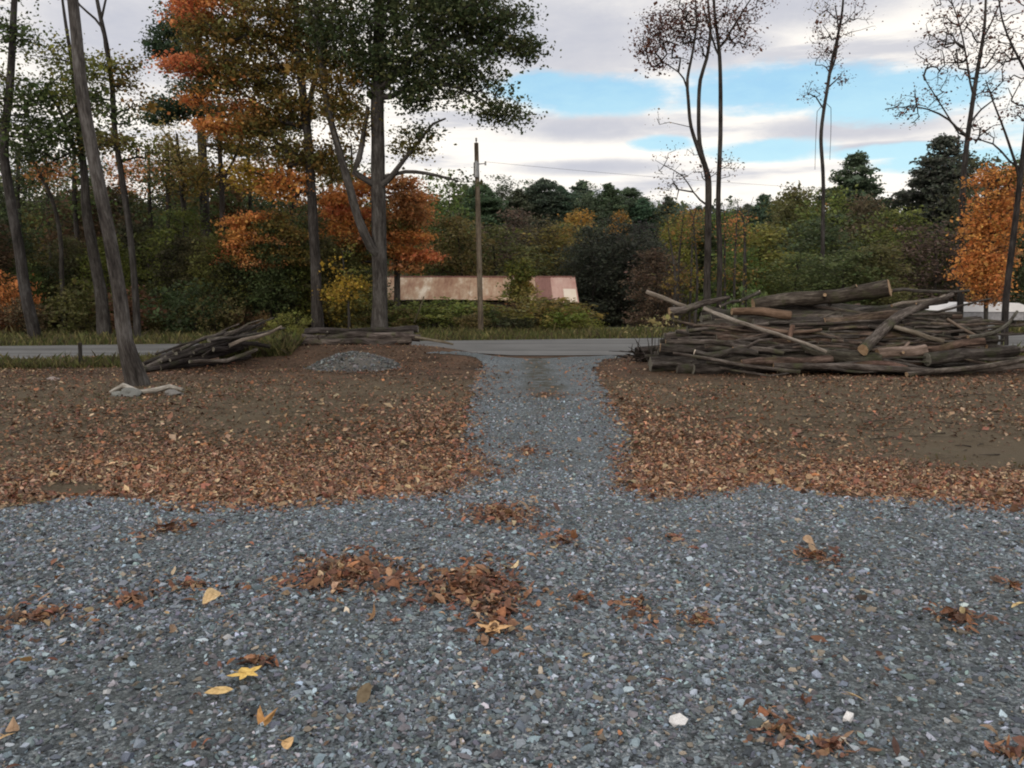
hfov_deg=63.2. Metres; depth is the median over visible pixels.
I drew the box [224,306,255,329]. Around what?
shrub
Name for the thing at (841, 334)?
log
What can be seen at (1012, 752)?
leaf drift
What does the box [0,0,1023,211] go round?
sky
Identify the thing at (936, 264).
broadleaf tree
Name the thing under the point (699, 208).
pine tree
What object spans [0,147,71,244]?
forest tree
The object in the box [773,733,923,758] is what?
leaf drift
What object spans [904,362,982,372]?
log
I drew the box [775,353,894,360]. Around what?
log
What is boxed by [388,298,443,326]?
shrub
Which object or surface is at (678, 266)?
slim tree
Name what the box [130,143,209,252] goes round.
forest tree
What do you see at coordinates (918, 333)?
log
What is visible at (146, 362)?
log
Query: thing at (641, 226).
forest tree
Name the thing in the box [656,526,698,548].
leaf drift
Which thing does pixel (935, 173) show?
pine tree
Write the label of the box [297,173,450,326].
maple tree
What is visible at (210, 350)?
log
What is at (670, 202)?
pine tree
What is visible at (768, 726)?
leaf drift
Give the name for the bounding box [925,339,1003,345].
log
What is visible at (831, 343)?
log
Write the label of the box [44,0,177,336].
forest tree
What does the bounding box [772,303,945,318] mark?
log
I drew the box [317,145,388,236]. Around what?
forest tree
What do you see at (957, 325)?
log
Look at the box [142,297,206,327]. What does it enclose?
forest shrub
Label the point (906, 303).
log
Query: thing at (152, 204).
forest tree
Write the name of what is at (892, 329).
log
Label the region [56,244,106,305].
sapling
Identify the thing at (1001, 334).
log
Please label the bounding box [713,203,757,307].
slim tree
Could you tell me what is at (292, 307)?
sapling
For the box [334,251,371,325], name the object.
sapling
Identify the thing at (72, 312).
forest shrub
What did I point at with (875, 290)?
log
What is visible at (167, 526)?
leaf drift
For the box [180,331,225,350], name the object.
log
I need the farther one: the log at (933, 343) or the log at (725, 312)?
the log at (725, 312)
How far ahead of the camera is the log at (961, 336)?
20.84 m
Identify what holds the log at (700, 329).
on the log at (728, 330)
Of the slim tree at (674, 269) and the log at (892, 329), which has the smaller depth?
the log at (892, 329)
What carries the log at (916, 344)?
on the log
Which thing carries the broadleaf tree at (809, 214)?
on the ground at (992, 453)
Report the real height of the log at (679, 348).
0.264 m
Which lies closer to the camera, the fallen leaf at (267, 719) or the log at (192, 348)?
the fallen leaf at (267, 719)
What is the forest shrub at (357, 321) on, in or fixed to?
on the ground at (992, 453)
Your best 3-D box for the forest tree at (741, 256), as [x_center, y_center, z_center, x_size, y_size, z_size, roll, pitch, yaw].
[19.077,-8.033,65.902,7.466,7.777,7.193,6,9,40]
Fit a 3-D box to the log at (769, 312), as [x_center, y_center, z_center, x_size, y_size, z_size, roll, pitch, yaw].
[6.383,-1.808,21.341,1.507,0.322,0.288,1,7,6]
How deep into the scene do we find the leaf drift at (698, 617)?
3.92 m
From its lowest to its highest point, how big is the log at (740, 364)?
0.480 m
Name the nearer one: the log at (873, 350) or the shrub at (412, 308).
the log at (873, 350)
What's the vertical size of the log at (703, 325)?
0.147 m
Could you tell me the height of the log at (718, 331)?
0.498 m
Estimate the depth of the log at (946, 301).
22.20 m
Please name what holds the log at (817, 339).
on the log
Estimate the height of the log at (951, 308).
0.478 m
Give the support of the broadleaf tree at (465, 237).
on the ground at (992, 453)
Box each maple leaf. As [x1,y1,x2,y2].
[226,665,261,679]
[478,620,511,632]
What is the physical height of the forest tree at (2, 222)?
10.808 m
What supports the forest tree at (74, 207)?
on the ground at (992, 453)
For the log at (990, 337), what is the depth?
22.07 m
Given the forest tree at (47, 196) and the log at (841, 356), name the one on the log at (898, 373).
the log at (841, 356)
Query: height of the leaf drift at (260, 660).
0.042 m
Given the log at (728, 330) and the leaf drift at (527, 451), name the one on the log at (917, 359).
the log at (728, 330)
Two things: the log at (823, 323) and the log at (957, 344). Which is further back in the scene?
the log at (823, 323)
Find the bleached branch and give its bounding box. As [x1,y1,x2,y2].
[109,383,184,393]
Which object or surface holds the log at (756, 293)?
on the log at (875, 290)
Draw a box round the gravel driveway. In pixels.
[0,351,1023,767]
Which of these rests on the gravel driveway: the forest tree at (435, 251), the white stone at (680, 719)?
the white stone at (680, 719)
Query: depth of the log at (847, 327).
20.99 m
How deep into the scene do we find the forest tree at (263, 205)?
53.73 m
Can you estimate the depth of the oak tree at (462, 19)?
32.98 m
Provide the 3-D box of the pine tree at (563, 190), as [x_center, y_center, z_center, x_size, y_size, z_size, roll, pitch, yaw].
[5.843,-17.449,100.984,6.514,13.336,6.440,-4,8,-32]
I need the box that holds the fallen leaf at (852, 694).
[843,691,863,699]
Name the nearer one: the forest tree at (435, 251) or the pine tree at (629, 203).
the forest tree at (435, 251)
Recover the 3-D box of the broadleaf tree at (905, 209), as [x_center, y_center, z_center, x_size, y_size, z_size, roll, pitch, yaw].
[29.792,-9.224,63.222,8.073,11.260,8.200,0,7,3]
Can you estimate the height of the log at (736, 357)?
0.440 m
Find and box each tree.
[0,0,73,337]
[0,0,137,336]
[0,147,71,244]
[0,164,81,246]
[0,180,48,268]
[0,197,12,277]
[0,197,67,270]
[1,208,62,326]
[9,139,88,331]
[10,147,80,324]
[28,174,145,326]
[32,145,141,243]
[38,186,146,262]
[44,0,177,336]
[49,188,79,232]
[67,0,150,386]
[89,148,162,233]
[105,144,187,265]
[115,188,158,276]
[119,145,226,284]
[128,0,324,326]
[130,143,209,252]
[134,194,160,218]
[141,0,370,327]
[141,108,214,326]
[147,185,195,233]
[149,221,191,261]
[157,177,247,280]
[163,150,247,235]
[172,99,262,325]
[181,167,268,285]
[206,205,329,325]
[216,152,301,221]
[232,188,303,236]
[233,188,273,213]
[245,195,295,220]
[255,157,323,278]
[277,197,307,219]
[286,0,561,326]
[290,216,326,318]
[293,142,369,326]
[296,190,371,277]
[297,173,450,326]
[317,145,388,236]
[321,196,401,287]
[341,224,393,315]
[400,168,492,275]
[409,210,502,300]
[425,214,472,275]
[433,222,565,275]
[450,186,470,221]
[460,183,502,238]
[464,190,514,257]
[467,225,508,273]
[470,222,527,272]
[471,207,549,273]
[488,174,525,223]
[496,188,539,248]
[497,213,577,283]
[498,217,597,292]
[519,179,537,217]
[522,177,571,255]
[535,184,584,255]
[540,239,624,322]
[548,220,645,326]
[552,208,595,261]
[552,239,611,325]
[560,181,617,231]
[563,224,606,282]
[564,180,598,225]
[571,212,661,326]
[582,182,630,233]
[582,233,680,326]
[583,235,626,304]
[603,206,630,238]
[604,218,699,325]
[614,195,638,238]
[615,187,651,216]
[616,235,687,325]
[617,245,698,326]
[618,0,730,305]
[627,198,657,245]
[645,199,664,239]
[650,195,678,238]
[650,213,713,324]
[652,207,704,326]
[654,203,695,326]
[656,202,700,226]
[657,222,703,325]
[666,204,715,325]
[670,202,715,323]
[670,207,704,244]
[680,209,765,319]
[685,226,729,321]
[687,242,779,314]
[692,205,703,228]
[696,0,787,308]
[697,209,735,276]
[712,201,753,309]
[712,221,811,307]
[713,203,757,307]
[713,238,775,306]
[716,227,756,283]
[723,198,750,243]
[724,200,764,306]
[727,197,771,306]
[730,204,752,247]
[741,193,774,245]
[746,250,844,306]
[755,196,811,267]
[756,180,833,290]
[763,207,897,298]
[771,214,825,289]
[776,184,868,289]
[787,247,898,305]
[797,0,883,288]
[808,150,899,271]
[828,193,898,289]
[829,205,973,302]
[831,242,936,305]
[855,195,935,300]
[866,220,1015,304]
[884,133,996,299]
[885,0,1023,315]
[910,150,1023,326]
[943,158,1023,330]
[953,0,1023,344]
[964,154,1023,323]
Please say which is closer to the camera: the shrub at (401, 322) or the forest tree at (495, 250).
the shrub at (401, 322)
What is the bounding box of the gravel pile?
[303,350,401,371]
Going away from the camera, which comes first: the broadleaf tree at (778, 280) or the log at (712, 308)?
the log at (712, 308)
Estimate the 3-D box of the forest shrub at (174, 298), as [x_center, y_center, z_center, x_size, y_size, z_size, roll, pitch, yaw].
[-13.974,-3.252,35.628,4.056,2.653,3.821,4,8,31]
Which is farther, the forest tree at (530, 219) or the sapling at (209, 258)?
the forest tree at (530, 219)
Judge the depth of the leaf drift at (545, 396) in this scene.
16.41 m
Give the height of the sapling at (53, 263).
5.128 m
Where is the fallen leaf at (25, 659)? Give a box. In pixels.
[17,656,31,661]
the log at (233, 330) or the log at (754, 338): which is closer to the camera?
the log at (754, 338)
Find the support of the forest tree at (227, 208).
on the ground at (992, 453)
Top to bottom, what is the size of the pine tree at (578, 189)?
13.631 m
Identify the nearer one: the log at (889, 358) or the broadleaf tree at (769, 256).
the log at (889, 358)
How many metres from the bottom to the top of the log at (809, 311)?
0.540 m
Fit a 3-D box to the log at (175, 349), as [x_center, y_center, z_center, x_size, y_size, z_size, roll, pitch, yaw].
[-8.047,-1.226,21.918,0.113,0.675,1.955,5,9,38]
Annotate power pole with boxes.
[474,138,485,330]
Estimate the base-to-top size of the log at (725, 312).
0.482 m
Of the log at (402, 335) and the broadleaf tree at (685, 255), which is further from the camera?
the broadleaf tree at (685, 255)
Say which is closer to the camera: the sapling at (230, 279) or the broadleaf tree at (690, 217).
the sapling at (230, 279)
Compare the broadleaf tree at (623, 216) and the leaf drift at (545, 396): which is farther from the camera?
the broadleaf tree at (623, 216)
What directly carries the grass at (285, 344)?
on the ground at (992, 453)
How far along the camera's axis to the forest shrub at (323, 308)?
39.48 m
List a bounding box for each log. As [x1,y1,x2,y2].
[142,351,173,365]
[144,351,191,366]
[144,354,251,372]
[153,340,196,354]
[159,346,243,370]
[160,354,202,361]
[169,351,212,361]
[172,323,239,352]
[174,331,256,354]
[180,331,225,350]
[188,348,257,362]
[190,330,251,356]
[193,325,263,353]
[201,322,264,341]
[202,333,240,356]
[204,317,273,345]
[207,319,263,341]
[209,327,284,341]
[212,341,270,351]
[228,326,281,346]
[301,331,373,338]
[301,335,345,345]
[304,325,418,333]
[340,338,396,344]
[341,337,411,344]
[367,331,413,338]
[395,331,420,341]
[415,336,452,344]
[645,290,692,311]
[645,354,664,357]
[648,361,839,373]
[649,356,705,371]
[651,361,831,370]
[657,346,714,355]
[660,343,731,353]
[663,332,688,339]
[665,339,783,354]
[668,296,729,314]
[670,318,764,332]
[670,333,761,338]
[670,337,788,351]
[673,352,799,373]
[675,330,761,334]
[676,362,758,373]
[686,325,800,331]
[688,324,786,332]
[689,327,818,343]
[691,364,776,373]
[693,324,812,328]
[693,327,754,332]
[693,348,757,356]
[696,341,815,359]
[697,312,840,324]
[699,314,710,321]
[701,331,774,344]
[701,363,716,365]
[702,305,724,311]
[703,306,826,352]
[704,328,788,346]
[704,329,802,347]
[706,360,808,369]
[709,309,732,319]
[715,331,915,344]
[717,354,832,371]
[719,290,760,306]
[720,322,816,341]
[720,367,803,376]
[728,340,847,349]
[731,307,791,319]
[731,334,790,346]
[732,338,772,347]
[733,309,938,320]
[741,355,833,364]
[746,324,821,333]
[751,279,891,307]
[751,318,968,333]
[756,310,838,323]
[758,352,778,354]
[766,335,858,338]
[768,320,869,324]
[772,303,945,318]
[773,363,1023,374]
[774,344,922,360]
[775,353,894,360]
[779,349,834,351]
[780,361,924,373]
[783,317,950,336]
[783,329,868,336]
[785,327,911,335]
[787,325,794,341]
[790,319,914,325]
[792,313,938,321]
[793,345,857,348]
[794,330,861,341]
[795,304,935,320]
[799,344,881,362]
[800,357,904,374]
[805,362,877,372]
[819,340,922,355]
[823,310,898,324]
[828,321,915,330]
[831,339,889,345]
[832,360,907,370]
[835,340,928,351]
[835,349,928,363]
[839,356,925,362]
[841,313,947,316]
[842,297,948,310]
[843,337,928,341]
[848,334,936,349]
[858,292,953,355]
[860,309,923,311]
[868,325,960,339]
[871,346,983,351]
[875,341,928,357]
[877,319,954,327]
[881,308,952,317]
[882,359,929,368]
[883,340,985,348]
[889,330,966,333]
[891,288,969,292]
[891,294,945,306]
[893,325,944,342]
[901,332,1012,339]
[904,329,994,340]
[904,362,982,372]
[905,358,1023,376]
[909,339,998,345]
[914,325,1021,328]
[917,298,991,312]
[922,362,977,367]
[923,345,1020,365]
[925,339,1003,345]
[925,339,1004,342]
[925,343,985,346]
[927,337,985,351]
[930,322,1022,325]
[936,318,1018,326]
[942,323,1023,333]
[946,318,974,334]
[949,314,962,318]
[950,324,1023,335]
[951,316,982,323]
[952,333,998,343]
[964,359,987,363]
[967,310,1018,337]
[976,357,1023,360]
[985,344,1023,352]
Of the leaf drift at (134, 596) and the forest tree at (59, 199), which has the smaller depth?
the leaf drift at (134, 596)
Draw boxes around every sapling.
[0,209,73,323]
[0,219,37,318]
[5,261,58,324]
[27,263,60,321]
[29,234,93,326]
[47,235,91,321]
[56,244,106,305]
[71,231,148,325]
[102,218,166,293]
[116,228,177,317]
[125,206,232,328]
[140,232,205,326]
[166,234,217,323]
[179,228,258,327]
[198,258,251,327]
[203,225,305,328]
[235,218,304,327]
[243,260,306,327]
[258,211,367,327]
[269,239,331,325]
[301,234,343,326]
[312,239,371,328]
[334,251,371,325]
[496,256,544,308]
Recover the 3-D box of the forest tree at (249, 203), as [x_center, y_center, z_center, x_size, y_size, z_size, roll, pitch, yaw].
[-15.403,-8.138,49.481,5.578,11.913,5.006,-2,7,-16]
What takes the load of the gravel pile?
on the ground at (992, 453)
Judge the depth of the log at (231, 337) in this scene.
21.63 m
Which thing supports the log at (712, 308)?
on the log
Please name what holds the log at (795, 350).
on the log
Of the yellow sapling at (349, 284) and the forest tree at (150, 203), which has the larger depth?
the forest tree at (150, 203)
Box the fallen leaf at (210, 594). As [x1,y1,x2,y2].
[202,588,220,603]
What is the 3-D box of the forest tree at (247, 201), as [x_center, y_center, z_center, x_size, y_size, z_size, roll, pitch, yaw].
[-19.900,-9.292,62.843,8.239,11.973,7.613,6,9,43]
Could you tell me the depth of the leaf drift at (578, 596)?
4.19 m
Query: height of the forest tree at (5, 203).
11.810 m
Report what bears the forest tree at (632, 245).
on the ground at (992, 453)
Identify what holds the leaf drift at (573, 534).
on the gravel driveway
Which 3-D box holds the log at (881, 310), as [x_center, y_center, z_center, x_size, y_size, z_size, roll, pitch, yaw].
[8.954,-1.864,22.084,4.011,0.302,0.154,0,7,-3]
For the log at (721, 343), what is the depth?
20.40 m
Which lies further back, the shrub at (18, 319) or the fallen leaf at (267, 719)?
the shrub at (18, 319)
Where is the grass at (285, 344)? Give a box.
[0,323,1023,472]
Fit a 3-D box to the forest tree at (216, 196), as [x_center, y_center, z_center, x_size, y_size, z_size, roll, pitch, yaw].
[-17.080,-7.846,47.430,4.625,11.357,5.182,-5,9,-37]
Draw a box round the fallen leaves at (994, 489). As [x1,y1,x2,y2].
[0,343,1023,767]
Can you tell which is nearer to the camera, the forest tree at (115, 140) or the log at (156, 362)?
the log at (156, 362)
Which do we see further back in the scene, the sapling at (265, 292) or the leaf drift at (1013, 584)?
the sapling at (265, 292)
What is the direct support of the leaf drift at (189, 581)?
on the gravel driveway
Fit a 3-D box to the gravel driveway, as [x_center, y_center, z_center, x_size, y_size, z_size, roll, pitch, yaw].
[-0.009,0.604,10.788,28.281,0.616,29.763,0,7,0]
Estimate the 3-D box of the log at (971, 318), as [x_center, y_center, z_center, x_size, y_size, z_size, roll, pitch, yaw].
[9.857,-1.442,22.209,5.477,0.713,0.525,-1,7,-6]
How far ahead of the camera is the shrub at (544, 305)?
39.10 m
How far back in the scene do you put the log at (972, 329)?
20.83 m
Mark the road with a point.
(562, 347)
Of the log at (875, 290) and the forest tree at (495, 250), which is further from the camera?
the forest tree at (495, 250)
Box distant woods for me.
[4,195,971,274]
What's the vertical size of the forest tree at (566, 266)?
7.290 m
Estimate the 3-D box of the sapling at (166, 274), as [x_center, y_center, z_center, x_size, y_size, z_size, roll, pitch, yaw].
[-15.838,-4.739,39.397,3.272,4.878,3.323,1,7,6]
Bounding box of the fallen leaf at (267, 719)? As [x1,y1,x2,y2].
[255,707,276,725]
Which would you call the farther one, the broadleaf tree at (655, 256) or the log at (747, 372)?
the broadleaf tree at (655, 256)
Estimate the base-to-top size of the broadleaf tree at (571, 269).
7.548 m
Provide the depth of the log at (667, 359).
20.62 m
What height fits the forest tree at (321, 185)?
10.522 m
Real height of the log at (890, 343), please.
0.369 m
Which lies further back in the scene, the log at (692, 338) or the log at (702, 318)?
the log at (702, 318)
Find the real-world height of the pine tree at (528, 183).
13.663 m
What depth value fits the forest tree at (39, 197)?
60.64 m
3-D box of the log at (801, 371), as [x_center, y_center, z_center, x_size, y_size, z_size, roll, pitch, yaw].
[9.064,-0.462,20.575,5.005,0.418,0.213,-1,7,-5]
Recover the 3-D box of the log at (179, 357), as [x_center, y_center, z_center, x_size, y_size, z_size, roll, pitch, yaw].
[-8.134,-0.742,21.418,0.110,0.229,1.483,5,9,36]
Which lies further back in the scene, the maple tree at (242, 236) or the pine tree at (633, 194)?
the pine tree at (633, 194)
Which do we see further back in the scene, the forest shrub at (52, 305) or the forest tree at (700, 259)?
the forest tree at (700, 259)
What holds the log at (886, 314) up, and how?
on the log at (755, 320)
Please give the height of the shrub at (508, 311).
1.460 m
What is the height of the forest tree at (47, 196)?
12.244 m
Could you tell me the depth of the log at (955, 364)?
21.30 m
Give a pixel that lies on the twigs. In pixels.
(828, 440)
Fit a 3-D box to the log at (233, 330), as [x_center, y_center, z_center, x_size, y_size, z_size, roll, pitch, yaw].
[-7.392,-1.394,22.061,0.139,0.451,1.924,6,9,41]
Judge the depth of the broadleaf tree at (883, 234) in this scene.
48.88 m
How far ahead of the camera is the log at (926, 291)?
22.15 m
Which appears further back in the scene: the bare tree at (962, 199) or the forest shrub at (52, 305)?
the forest shrub at (52, 305)
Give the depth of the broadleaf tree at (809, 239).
52.55 m
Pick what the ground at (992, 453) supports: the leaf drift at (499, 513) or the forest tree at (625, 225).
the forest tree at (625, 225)
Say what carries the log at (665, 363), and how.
on the log at (684, 368)
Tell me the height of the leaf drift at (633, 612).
0.049 m
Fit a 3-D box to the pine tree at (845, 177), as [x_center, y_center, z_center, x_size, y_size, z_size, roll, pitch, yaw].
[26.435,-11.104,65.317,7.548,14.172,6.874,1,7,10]
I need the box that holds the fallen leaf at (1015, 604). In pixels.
[1009,602,1023,607]
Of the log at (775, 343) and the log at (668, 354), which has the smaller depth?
the log at (775, 343)
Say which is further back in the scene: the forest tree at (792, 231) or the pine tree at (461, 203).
the pine tree at (461, 203)
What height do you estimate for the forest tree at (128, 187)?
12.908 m
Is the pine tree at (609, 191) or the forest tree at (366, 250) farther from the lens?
the pine tree at (609, 191)
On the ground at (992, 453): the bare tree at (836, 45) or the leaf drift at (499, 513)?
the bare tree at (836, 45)
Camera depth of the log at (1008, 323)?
20.68 m
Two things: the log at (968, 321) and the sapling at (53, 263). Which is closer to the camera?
the log at (968, 321)
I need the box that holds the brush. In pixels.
[621,312,679,360]
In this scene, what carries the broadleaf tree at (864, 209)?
on the ground at (992, 453)
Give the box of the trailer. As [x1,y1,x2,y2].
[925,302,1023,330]
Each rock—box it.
[111,391,120,395]
[119,387,141,396]
[164,389,183,396]
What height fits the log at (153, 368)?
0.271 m
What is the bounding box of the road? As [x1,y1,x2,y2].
[0,335,1023,358]
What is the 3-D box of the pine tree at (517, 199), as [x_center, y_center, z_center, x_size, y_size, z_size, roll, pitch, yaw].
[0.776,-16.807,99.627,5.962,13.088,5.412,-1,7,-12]
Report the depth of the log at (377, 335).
24.54 m
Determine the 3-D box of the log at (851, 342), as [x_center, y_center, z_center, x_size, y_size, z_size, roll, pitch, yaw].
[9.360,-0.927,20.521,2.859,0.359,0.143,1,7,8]
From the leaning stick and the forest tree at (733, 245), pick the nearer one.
the leaning stick
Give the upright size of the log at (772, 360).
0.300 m
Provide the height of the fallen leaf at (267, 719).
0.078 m
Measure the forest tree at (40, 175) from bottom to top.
9.181 m
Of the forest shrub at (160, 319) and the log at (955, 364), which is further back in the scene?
the forest shrub at (160, 319)
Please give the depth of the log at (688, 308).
21.33 m
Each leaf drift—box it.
[0,585,181,641]
[93,579,183,621]
[120,512,226,544]
[163,567,271,600]
[169,519,527,632]
[217,652,278,667]
[272,534,590,671]
[404,490,605,556]
[462,433,569,465]
[491,385,646,404]
[533,523,585,558]
[567,587,595,606]
[591,587,682,643]
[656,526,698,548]
[676,607,725,631]
[729,697,853,767]
[768,535,877,595]
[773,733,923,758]
[886,586,1008,633]
[964,567,1021,595]
[984,735,1023,766]
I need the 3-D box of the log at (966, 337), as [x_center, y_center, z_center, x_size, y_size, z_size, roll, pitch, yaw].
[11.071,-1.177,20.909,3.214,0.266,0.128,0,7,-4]
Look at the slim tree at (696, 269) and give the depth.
42.50 m
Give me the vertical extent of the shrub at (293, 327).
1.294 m
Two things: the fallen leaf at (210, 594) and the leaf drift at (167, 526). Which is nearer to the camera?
the fallen leaf at (210, 594)
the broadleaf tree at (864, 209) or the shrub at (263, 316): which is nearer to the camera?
the shrub at (263, 316)
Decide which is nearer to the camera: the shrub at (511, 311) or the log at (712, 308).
the log at (712, 308)
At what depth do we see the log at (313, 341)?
24.44 m
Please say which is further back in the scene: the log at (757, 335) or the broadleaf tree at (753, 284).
the broadleaf tree at (753, 284)
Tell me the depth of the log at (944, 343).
20.64 m
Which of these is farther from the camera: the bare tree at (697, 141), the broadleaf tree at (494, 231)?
the broadleaf tree at (494, 231)
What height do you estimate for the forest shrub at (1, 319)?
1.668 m
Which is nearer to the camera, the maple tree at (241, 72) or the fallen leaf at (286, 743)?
the fallen leaf at (286, 743)
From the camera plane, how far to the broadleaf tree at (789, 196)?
64.47 m
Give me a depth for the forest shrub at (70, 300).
35.75 m
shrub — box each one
[0,270,45,330]
[0,297,58,331]
[0,304,21,332]
[4,287,75,327]
[40,275,112,331]
[51,291,112,327]
[89,285,169,331]
[130,310,160,332]
[139,277,236,332]
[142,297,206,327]
[149,300,172,328]
[158,280,223,328]
[172,294,250,334]
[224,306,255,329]
[253,310,270,330]
[263,310,313,334]
[298,289,361,327]
[307,285,370,327]
[323,286,401,327]
[330,308,369,328]
[354,306,439,327]
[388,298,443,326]
[388,301,485,329]
[420,296,494,327]
[447,311,491,329]
[456,305,527,327]
[464,291,599,327]
[486,303,520,326]
[497,314,540,329]
[508,297,608,329]
[537,304,598,330]
[561,318,609,329]
[726,278,768,309]
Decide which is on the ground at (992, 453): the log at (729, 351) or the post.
the post
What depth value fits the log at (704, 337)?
20.88 m
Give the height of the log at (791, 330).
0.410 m
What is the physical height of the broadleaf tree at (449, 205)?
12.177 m
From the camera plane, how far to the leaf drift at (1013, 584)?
4.41 m
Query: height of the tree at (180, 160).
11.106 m
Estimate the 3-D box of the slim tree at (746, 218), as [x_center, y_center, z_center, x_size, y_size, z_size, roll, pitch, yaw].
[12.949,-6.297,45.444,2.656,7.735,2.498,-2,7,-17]
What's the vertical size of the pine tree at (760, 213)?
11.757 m
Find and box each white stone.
[669,713,687,726]
[843,711,853,722]
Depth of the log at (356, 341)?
24.45 m
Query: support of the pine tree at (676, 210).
on the ground at (992, 453)
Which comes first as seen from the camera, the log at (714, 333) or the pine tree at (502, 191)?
the log at (714, 333)
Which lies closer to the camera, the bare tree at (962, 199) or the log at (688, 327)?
the log at (688, 327)
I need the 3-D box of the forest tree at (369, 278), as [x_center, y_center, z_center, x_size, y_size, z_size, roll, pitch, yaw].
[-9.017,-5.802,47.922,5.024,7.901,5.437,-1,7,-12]
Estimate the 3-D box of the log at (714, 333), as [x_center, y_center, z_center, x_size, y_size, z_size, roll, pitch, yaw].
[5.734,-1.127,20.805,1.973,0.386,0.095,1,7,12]
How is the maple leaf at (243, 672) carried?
on the gravel driveway
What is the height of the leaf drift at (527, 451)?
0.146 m
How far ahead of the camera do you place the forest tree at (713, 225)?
66.92 m
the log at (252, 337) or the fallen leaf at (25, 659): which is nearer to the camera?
the fallen leaf at (25, 659)
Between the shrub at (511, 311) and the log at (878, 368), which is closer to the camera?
the log at (878, 368)
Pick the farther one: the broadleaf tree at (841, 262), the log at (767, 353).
the broadleaf tree at (841, 262)
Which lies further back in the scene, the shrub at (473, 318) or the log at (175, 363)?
the shrub at (473, 318)
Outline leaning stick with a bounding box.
[414,296,423,321]
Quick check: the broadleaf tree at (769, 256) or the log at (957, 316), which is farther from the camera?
the broadleaf tree at (769, 256)
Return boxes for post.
[78,343,82,361]
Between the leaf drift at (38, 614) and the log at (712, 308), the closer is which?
the leaf drift at (38, 614)
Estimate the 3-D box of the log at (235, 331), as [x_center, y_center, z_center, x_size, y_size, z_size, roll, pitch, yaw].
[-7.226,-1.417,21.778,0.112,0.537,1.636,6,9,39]
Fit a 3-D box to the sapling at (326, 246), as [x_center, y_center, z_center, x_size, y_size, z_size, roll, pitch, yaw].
[-9.713,-5.321,40.249,5.216,5.927,5.026,3,8,27]
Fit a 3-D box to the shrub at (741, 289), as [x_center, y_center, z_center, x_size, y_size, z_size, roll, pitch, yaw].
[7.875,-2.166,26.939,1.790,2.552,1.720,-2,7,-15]
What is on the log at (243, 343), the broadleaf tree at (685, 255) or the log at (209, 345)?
the log at (209, 345)
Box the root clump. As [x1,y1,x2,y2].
[612,338,659,361]
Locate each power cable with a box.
[59,184,469,200]
[492,162,1023,197]
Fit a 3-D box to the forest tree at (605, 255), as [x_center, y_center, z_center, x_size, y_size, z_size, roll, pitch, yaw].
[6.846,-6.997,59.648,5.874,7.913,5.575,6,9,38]
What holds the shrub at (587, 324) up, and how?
on the ground at (992, 453)
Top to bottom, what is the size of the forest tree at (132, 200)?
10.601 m
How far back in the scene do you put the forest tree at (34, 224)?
54.87 m
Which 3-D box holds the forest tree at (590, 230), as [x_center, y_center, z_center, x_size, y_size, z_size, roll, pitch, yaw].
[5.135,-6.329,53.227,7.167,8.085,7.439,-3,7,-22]
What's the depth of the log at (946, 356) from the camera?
20.10 m
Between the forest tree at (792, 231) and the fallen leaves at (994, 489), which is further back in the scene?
the forest tree at (792, 231)
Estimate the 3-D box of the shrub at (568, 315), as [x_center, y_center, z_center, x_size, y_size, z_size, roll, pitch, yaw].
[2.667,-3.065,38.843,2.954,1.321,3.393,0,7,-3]
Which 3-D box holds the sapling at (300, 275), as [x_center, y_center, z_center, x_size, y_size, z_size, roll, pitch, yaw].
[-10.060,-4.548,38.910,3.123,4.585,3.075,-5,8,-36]
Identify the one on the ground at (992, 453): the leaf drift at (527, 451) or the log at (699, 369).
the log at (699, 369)
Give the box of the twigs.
[0,356,1023,483]
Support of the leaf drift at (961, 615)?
on the gravel driveway
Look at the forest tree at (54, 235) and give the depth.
46.54 m
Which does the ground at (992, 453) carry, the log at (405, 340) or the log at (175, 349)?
the log at (405, 340)
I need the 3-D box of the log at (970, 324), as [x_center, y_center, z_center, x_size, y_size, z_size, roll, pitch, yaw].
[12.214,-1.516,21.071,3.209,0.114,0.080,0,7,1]
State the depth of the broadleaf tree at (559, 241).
63.94 m
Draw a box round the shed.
[387,276,578,326]
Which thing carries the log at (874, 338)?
on the log at (823, 323)
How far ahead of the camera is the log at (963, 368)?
19.74 m
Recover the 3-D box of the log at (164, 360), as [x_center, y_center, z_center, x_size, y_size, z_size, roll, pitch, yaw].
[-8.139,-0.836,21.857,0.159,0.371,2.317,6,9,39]
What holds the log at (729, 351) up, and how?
on the log at (769, 347)
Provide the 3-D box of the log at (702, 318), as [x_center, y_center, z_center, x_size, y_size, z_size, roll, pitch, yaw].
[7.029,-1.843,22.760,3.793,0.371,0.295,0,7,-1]
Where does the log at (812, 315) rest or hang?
on the log
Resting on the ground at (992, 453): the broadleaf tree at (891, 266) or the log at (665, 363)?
the broadleaf tree at (891, 266)
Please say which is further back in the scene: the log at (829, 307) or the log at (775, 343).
the log at (829, 307)
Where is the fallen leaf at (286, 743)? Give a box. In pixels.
[277,737,293,748]
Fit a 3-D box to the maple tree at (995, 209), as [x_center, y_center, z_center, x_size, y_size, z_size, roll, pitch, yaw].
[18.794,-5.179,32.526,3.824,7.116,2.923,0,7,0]
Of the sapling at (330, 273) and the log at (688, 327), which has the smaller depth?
the log at (688, 327)
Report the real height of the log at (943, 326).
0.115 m
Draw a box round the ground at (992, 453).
[0,261,1023,507]
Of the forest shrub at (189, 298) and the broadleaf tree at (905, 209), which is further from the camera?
the broadleaf tree at (905, 209)
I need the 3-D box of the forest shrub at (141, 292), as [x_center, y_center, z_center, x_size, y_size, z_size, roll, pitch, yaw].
[-16.785,-3.197,36.380,3.543,2.318,3.338,-1,7,-11]
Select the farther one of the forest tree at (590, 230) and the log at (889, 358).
the forest tree at (590, 230)

